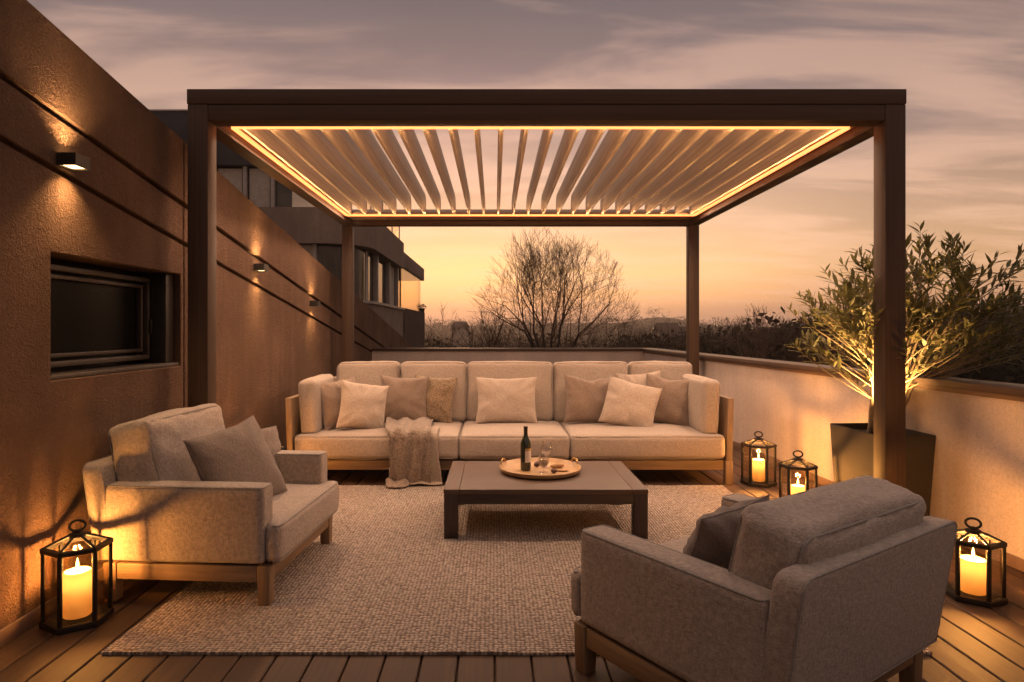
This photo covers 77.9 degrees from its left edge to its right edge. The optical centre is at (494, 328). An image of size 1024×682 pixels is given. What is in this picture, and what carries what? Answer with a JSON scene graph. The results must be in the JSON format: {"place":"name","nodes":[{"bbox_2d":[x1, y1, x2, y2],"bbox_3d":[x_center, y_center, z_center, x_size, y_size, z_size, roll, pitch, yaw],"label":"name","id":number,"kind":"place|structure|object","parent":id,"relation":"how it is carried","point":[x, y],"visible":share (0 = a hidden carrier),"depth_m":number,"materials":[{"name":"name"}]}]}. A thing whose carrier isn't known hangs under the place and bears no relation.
{"place":"outdoors","nodes":[
{"label":"outdoors","id":0,"kind":"place"},
{"bbox_2d":[149,109,404,336],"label":"apartment building","id":1,"kind":"structure","parent":0,"point":[313,231],"depth_m":17.10,"materials":[{"name":"grey"}]},
{"bbox_2d":[399,252,424,347],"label":"balcony house","id":2,"kind":"structure","parent":0,"point":[413,325],"depth_m":27.36,"materials":[{"name":"grey glass"}]},
{"bbox_2d":[420,304,425,311],"bbox_3d":[-3.520,-1.061,30.599,0.474,0.521,0.553,0,0,0],"label":"potted plant","id":3,"kind":"object","parent":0,"point":[422,308],"visible":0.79,"depth_m":30.53,"materials":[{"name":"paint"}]},
{"bbox_2d":[0,447,1023,681],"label":"deck floor","id":4,"kind":"structure","parent":0,"point":[973,643],"depth_m":2.60,"materials":[{"name":"brown wood"}]},
{"bbox_2d":[39,519,113,635],"bbox_3d":[-1.930,1.116,2.930,0.292,0.466,0.255,0,0,27],"label":"lantern","id":5,"kind":"object","parent":4,"relation":"on","point":[55,623],"visible":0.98,"depth_m":2.86,"materials":[{"name":"black metal"}]},
{"bbox_2d":[63,557,91,619],"bbox_3d":[-1.930,1.189,2.930,0.117,0.264,0.117,0,0,0],"label":"candle","id":6,"kind":"object","parent":5,"relation":"on","point":[77,591],"visible":0.97,"depth_m":2.89,"materials":[{"name":"white wax"}]},
{"bbox_2d":[285,361,733,484],"bbox_3d":[0.130,0.835,6.010,3.921,1.029,1.122,0,0,0],"label":"sofa","id":7,"kind":"object","parent":4,"relation":"on","point":[703,440],"visible":0.71,"depth_m":5.55,"materials":[{"name":"beige fabric"}]},
{"bbox_2d":[321,376,354,430],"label":"pillow","id":8,"kind":"object","parent":7,"relation":"on","point":[330,399],"visible":0.41,"depth_m":5.72,"materials":[{"name":"brown fabric"}]},
{"bbox_2d":[336,379,388,428],"bbox_3d":[-1.200,0.705,5.779,0.449,0.447,0.188,10,-21,-23],"label":"pillow","id":9,"kind":"object","parent":7,"relation":"on","point":[362,406],"visible":0.9,"depth_m":5.71,"materials":[{"name":"fabric"}]},
{"bbox_2d":[381,375,428,422],"bbox_3d":[-0.879,0.684,6.131,0.470,0.468,0.183,2,-15,-4],"label":"pillow","id":10,"kind":"object","parent":7,"relation":"on","point":[405,397],"visible":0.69,"depth_m":6.07,"materials":[{"name":"brown fabric"}]},
{"bbox_2d":[385,417,442,488],"bbox_3d":[-0.751,1.081,5.780,0.486,0.502,0.966,0,0,-9],"label":"throw blanket","id":11,"kind":"object","parent":7,"relation":"on","point":[413,453],"visible":0.98,"depth_m":5.41,"materials":[{"name":"fabric"}]},
{"bbox_2d":[415,374,457,422],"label":"pillow","id":12,"kind":"object","parent":7,"relation":"on","point":[439,398],"visible":0.62,"depth_m":6.16,"materials":[{"name":"beige fabric"}]},
{"bbox_2d":[475,377,537,423],"bbox_3d":[0.114,0.690,6.117,0.605,0.468,0.187,0,-16,0],"label":"pillow","id":13,"kind":"object","parent":7,"relation":"on","point":[505,400],"visible":0.98,"depth_m":6.05,"materials":[{"name":"fabric"}]},
{"bbox_2d":[564,375,608,422],"bbox_3d":[0.921,0.685,6.131,0.509,0.470,0.175,3,-16,-3],"label":"pillow","id":14,"kind":"object","parent":7,"relation":"on","point":[585,400],"visible":0.68,"depth_m":6.06,"materials":[{"name":"brown fabric"}]},
{"bbox_2d":[598,376,661,426],"bbox_3d":[1.273,0.712,5.934,0.505,0.466,0.175,13,-20,13],"label":"pillow","id":15,"kind":"object","parent":7,"relation":"on","point":[626,403],"visible":0.88,"depth_m":5.87,"materials":[{"name":"fabric"}]},
{"bbox_2d":[615,371,659,385],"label":"pillow","id":16,"kind":"object","parent":7,"relation":"on","point":[639,379],"visible":0.27,"depth_m":6.27,"materials":[{"name":"fabric"}]},
{"bbox_2d":[646,374,688,425],"bbox_3d":[1.659,0.690,6.079,0.468,0.492,0.173,5,-13,23],"label":"pillow","id":17,"kind":"object","parent":7,"relation":"on","point":[672,406],"visible":0.64,"depth_m":6.00,"materials":[{"name":"brown fabric"}]},
{"bbox_2d":[101,485,932,654],"bbox_3d":[0.160,1.341,4.020,3.579,0.015,2.806,0,0,0],"label":"rug","id":18,"kind":"object","parent":4,"relation":"on","point":[389,571],"visible":0.6,"depth_m":3.27,"materials":[{"name":"beige carpet"}]},
{"bbox_2d":[82,403,338,605],"bbox_3d":[-1.497,0.893,3.552,1.014,0.889,0.957,0,0,4],"label":"armchair","id":19,"kind":"object","parent":18,"relation":"on","point":[158,508],"visible":0.88,"depth_m":3.10,"materials":[{"name":"beige fabric"}]},
{"bbox_2d":[183,415,287,495],"bbox_3d":[-1.381,0.750,3.422,0.198,0.489,0.509,-26,-2,22],"label":"pillow","id":20,"kind":"object","parent":19,"relation":"on","point":[240,452],"visible":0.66,"depth_m":3.34,"materials":[{"name":"beige fabric"}]},
{"bbox_2d":[261,426,280,471],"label":"pillow","id":21,"kind":"object","parent":19,"relation":"on","point":[271,438],"visible":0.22,"depth_m":3.94,"materials":[{"name":"beige fabric"}]},
{"bbox_2d":[444,461,647,538],"bbox_3d":[0.327,1.179,4.465,1.303,0.315,0.870,0,0,0],"label":"coffee table","id":22,"kind":"object","parent":18,"relation":"on","point":[590,482],"visible":0.94,"depth_m":4.05,"materials":[{"name":"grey wood"}]},
{"bbox_2d":[500,457,580,479],"bbox_3d":[0.327,0.983,4.550,0.586,0.076,0.586,0,0,0],"label":"tray","id":23,"kind":"object","parent":22,"relation":"on","point":[511,467],"visible":0.92,"depth_m":4.53,"materials":[{"name":"brown wood"}]},
{"bbox_2d":[520,426,530,470],"bbox_3d":[0.222,0.853,4.530,0.075,0.314,0.075,0,0,0],"label":"wine bottle","id":24,"kind":"object","parent":23,"relation":"on","point":[525,454],"visible":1,"depth_m":4.50,"materials":[{"name":"green glass"}]},
{"bbox_2d":[538,460,548,466],"bbox_3d":[0.345,0.938,4.460,0.081,0.141,0.081,0,0,0],"label":"wine glass","id":25,"kind":"object","parent":23,"relation":"on","point":[543,463],"visible":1,"depth_m":4.44,"materials":[{"name":"clear glass"}]},
{"bbox_2d":[550,463,563,467],"bbox_3d":[0.455,0.992,4.600,0.115,0.036,0.046,0,0,-23],"label":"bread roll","id":26,"kind":"object","parent":23,"relation":"on","point":[557,465],"visible":1,"depth_m":4.58,"materials":[{"name":"beige food"}]},
{"bbox_2d":[187,89,906,487],"bbox_3d":[0.328,-0.135,6.085,4.579,2.971,4.209,0,0,0],"label":"pergola","id":27,"kind":"object","parent":4,"relation":"on","point":[703,155],"visible":0.81,"depth_m":4.31,"materials":[{"name":"brown metal"}]},
{"bbox_2d":[740,431,776,487],"bbox_3d":[2.300,1.120,5.520,0.260,0.458,0.298,0,0,-7],"label":"lantern","id":28,"kind":"object","parent":4,"relation":"on","point":[766,483],"visible":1,"depth_m":5.46,"materials":[{"name":"black metal"}]},
{"bbox_2d":[752,453,764,481],"bbox_3d":[2.300,1.199,5.520,0.100,0.244,0.100,0,0,0],"label":"candle","id":29,"kind":"object","parent":28,"relation":"on","point":[758,469],"visible":1,"depth_m":5.48,"materials":[{"name":"white wax"}]},
{"bbox_2d":[571,475,957,681],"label":"armchair","id":30,"kind":"object","parent":4,"relation":"on","point":[845,581],"visible":0.91,"depth_m":2.04,"materials":[{"name":"grey fabric"}]},
{"bbox_2d":[683,494,769,568],"bbox_3d":[0.846,0.817,2.364,0.410,0.388,0.169,-4,27,-34],"label":"pillow","id":31,"kind":"object","parent":30,"relation":"on","point":[711,538],"visible":0.43,"depth_m":2.23,"materials":[{"name":"grey fabric"}]},
{"bbox_2d":[778,450,817,497],"bbox_3d":[2.270,1.129,4.740,0.239,0.441,0.274,0,0,-4],"label":"lantern","id":32,"kind":"object","parent":4,"relation":"on","point":[794,460],"visible":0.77,"depth_m":4.70,"materials":[{"name":"black metal"}]},
{"bbox_2d":[791,479,804,493],"bbox_3d":[2.270,1.216,4.740,0.096,0.210,0.096,0,0,0],"label":"candle","id":33,"kind":"object","parent":32,"relation":"on","point":[797,488],"visible":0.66,"depth_m":4.72,"materials":[{"name":"white wax"}]},
{"bbox_2d":[830,423,935,516],"bbox_3d":[2.700,1.025,4.440,0.390,0.650,0.560,0,0,-3],"label":"planter","id":34,"kind":"object","parent":4,"relation":"on","point":[852,444],"visible":0.51,"depth_m":4.28,"materials":[{"name":"paint"}]},
{"bbox_2d":[782,220,1023,433],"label":"shrub","id":35,"kind":"object","parent":34,"relation":"in","point":[918,309],"visible":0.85,"depth_m":4.25,"materials":[{"name":"green plant"}]},
{"bbox_2d":[946,517,1007,608],"bbox_3d":[2.410,1.150,3.190,0.239,0.398,0.274,0,0,7],"label":"lantern","id":36,"kind":"object","parent":4,"relation":"on","point":[991,598],"visible":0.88,"depth_m":3.12,"materials":[{"name":"black metal"}]},
{"bbox_2d":[960,548,985,595],"bbox_3d":[2.410,1.209,3.190,0.117,0.224,0.117,0,0,0],"label":"candle","id":37,"kind":"object","parent":36,"relation":"on","point":[972,574],"visible":0.89,"depth_m":3.15,"materials":[{"name":"white wax"}]},
{"bbox_2d":[27,0,1023,326],"label":"sky","id":38,"kind":"structure","parent":0,"point":[959,63],"materials":[{"name":"orange"}]},
{"bbox_2d":[425,317,758,347],"bbox_3d":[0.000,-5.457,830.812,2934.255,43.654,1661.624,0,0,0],"label":"ground","id":39,"kind":"structure","parent":0,"point":[565,326],"depth_m":812.76,"materials":[{"name":"plant"}]},
{"bbox_2d":[0,0,411,648],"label":"terrace wall","id":40,"kind":"structure","parent":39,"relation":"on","point":[92,306],"depth_m":3.43,"materials":[{"name":"brown paint"}]},
{"bbox_2d":[57,152,89,170],"bbox_3d":[-2.053,-0.817,3.090,0.090,0.060,0.110,0,0,0],"label":"wall sconce","id":41,"kind":"object","parent":40,"relation":"attached to","point":[73,161],"depth_m":3.05,"materials":[{"name":"metal"}]},
{"bbox_2d":[51,259,178,379],"bbox_3d":[-2.224,-0.060,3.620,0.223,0.612,1.240,0,0,0],"label":"window","id":42,"kind":"structure","parent":40,"relation":"in","point":[104,320],"depth_m":3.74,"materials":[{"name":"black glass"}]},
{"bbox_2d":[254,264,268,271],"bbox_3d":[-2.053,-0.540,5.570,0.090,0.060,0.110,0,0,0],"label":"wall sconce","id":43,"kind":"object","parent":40,"relation":"attached to","point":[261,267],"depth_m":5.51,"materials":[{"name":"metal"}]},
{"bbox_2d":[310,301,320,305],"bbox_3d":[-2.053,-0.290,7.250,0.090,0.060,0.110,0,0,0],"label":"wall sconce","id":44,"kind":"object","parent":40,"relation":"attached to","point":[315,303],"depth_m":7.20,"materials":[{"name":"metal"}]},
{"bbox_2d":[425,304,462,347],"bbox_3d":[-3.091,3.190,33.764,2.791,9.322,2.802,0,0,0],"label":"bare tree","id":45,"kind":"object","parent":39,"relation":"on","point":[429,341],"visible":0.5,"depth_m":34.15,"materials":[{"name":"brown plant"}]},
{"bbox_2d":[450,322,469,347],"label":"house","id":46,"kind":"structure","parent":39,"relation":"on","point":[457,335],"depth_m":238.25,"materials":[{"name":"grey"}]},
{"bbox_2d":[448,306,528,347],"bbox_3d":[-0.263,3.107,30.199,4.034,8.489,3.506,0,0,0],"label":"bare tree","id":47,"kind":"object","parent":39,"relation":"on","point":[488,335],"visible":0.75,"depth_m":30.05,"materials":[{"name":"brown plant"}]},
{"bbox_2d":[372,348,643,364],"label":"parapet","id":48,"kind":"structure","parent":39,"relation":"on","point":[469,355],"depth_m":10.84,"materials":[{"name":"paint"}]},
{"bbox_2d":[468,227,647,347],"bbox_3d":[2.577,1.449,27.283,7.789,11.804,7.304,0,0,40],"label":"bare tree","id":49,"kind":"object","parent":39,"relation":"on","point":[534,268],"visible":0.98,"depth_m":26.62,"materials":[{"name":"brown plant"}]},
{"bbox_2d":[654,323,678,342],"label":"house","id":50,"kind":"structure","parent":39,"relation":"on","point":[664,325],"depth_m":149.05,"materials":[{"name":"grey"}]},
{"bbox_2d":[665,326,699,347],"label":"house","id":51,"kind":"structure","parent":39,"relation":"on","point":[675,329],"depth_m":114.51,"materials":[{"name":"grey"}]},
{"bbox_2d":[425,283,1023,383],"bbox_3d":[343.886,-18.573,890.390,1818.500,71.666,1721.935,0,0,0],"label":"woodland","id":52,"kind":"object","parent":39,"relation":"on","point":[1004,372],"visible":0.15,"depth_m":55.80,"materials":[{"name":"green plant"}]},
{"bbox_2d":[718,304,790,358],"bbox_3d":[15.467,3.377,37.775,3.972,9.947,5.078,0,0,0],"label":"bare tree","id":53,"kind":"object","parent":39,"relation":"on","point":[766,344],"visible":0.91,"depth_m":38.17,"materials":[{"name":"brown plant"}]},
{"bbox_2d":[781,325,859,367],"bbox_3d":[15.828,3.775,30.378,3.998,8.152,3.679,0,0,14],"label":"bare tree","id":54,"kind":"object","parent":39,"relation":"on","point":[849,364],"visible":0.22,"depth_m":30.77,"materials":[{"name":"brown plant"}]},
{"bbox_2d":[642,348,1023,571],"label":"side parapet","id":55,"kind":"structure","parent":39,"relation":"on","point":[973,426],"depth_m":4.21,"materials":[{"name":"paint"}]}
]}

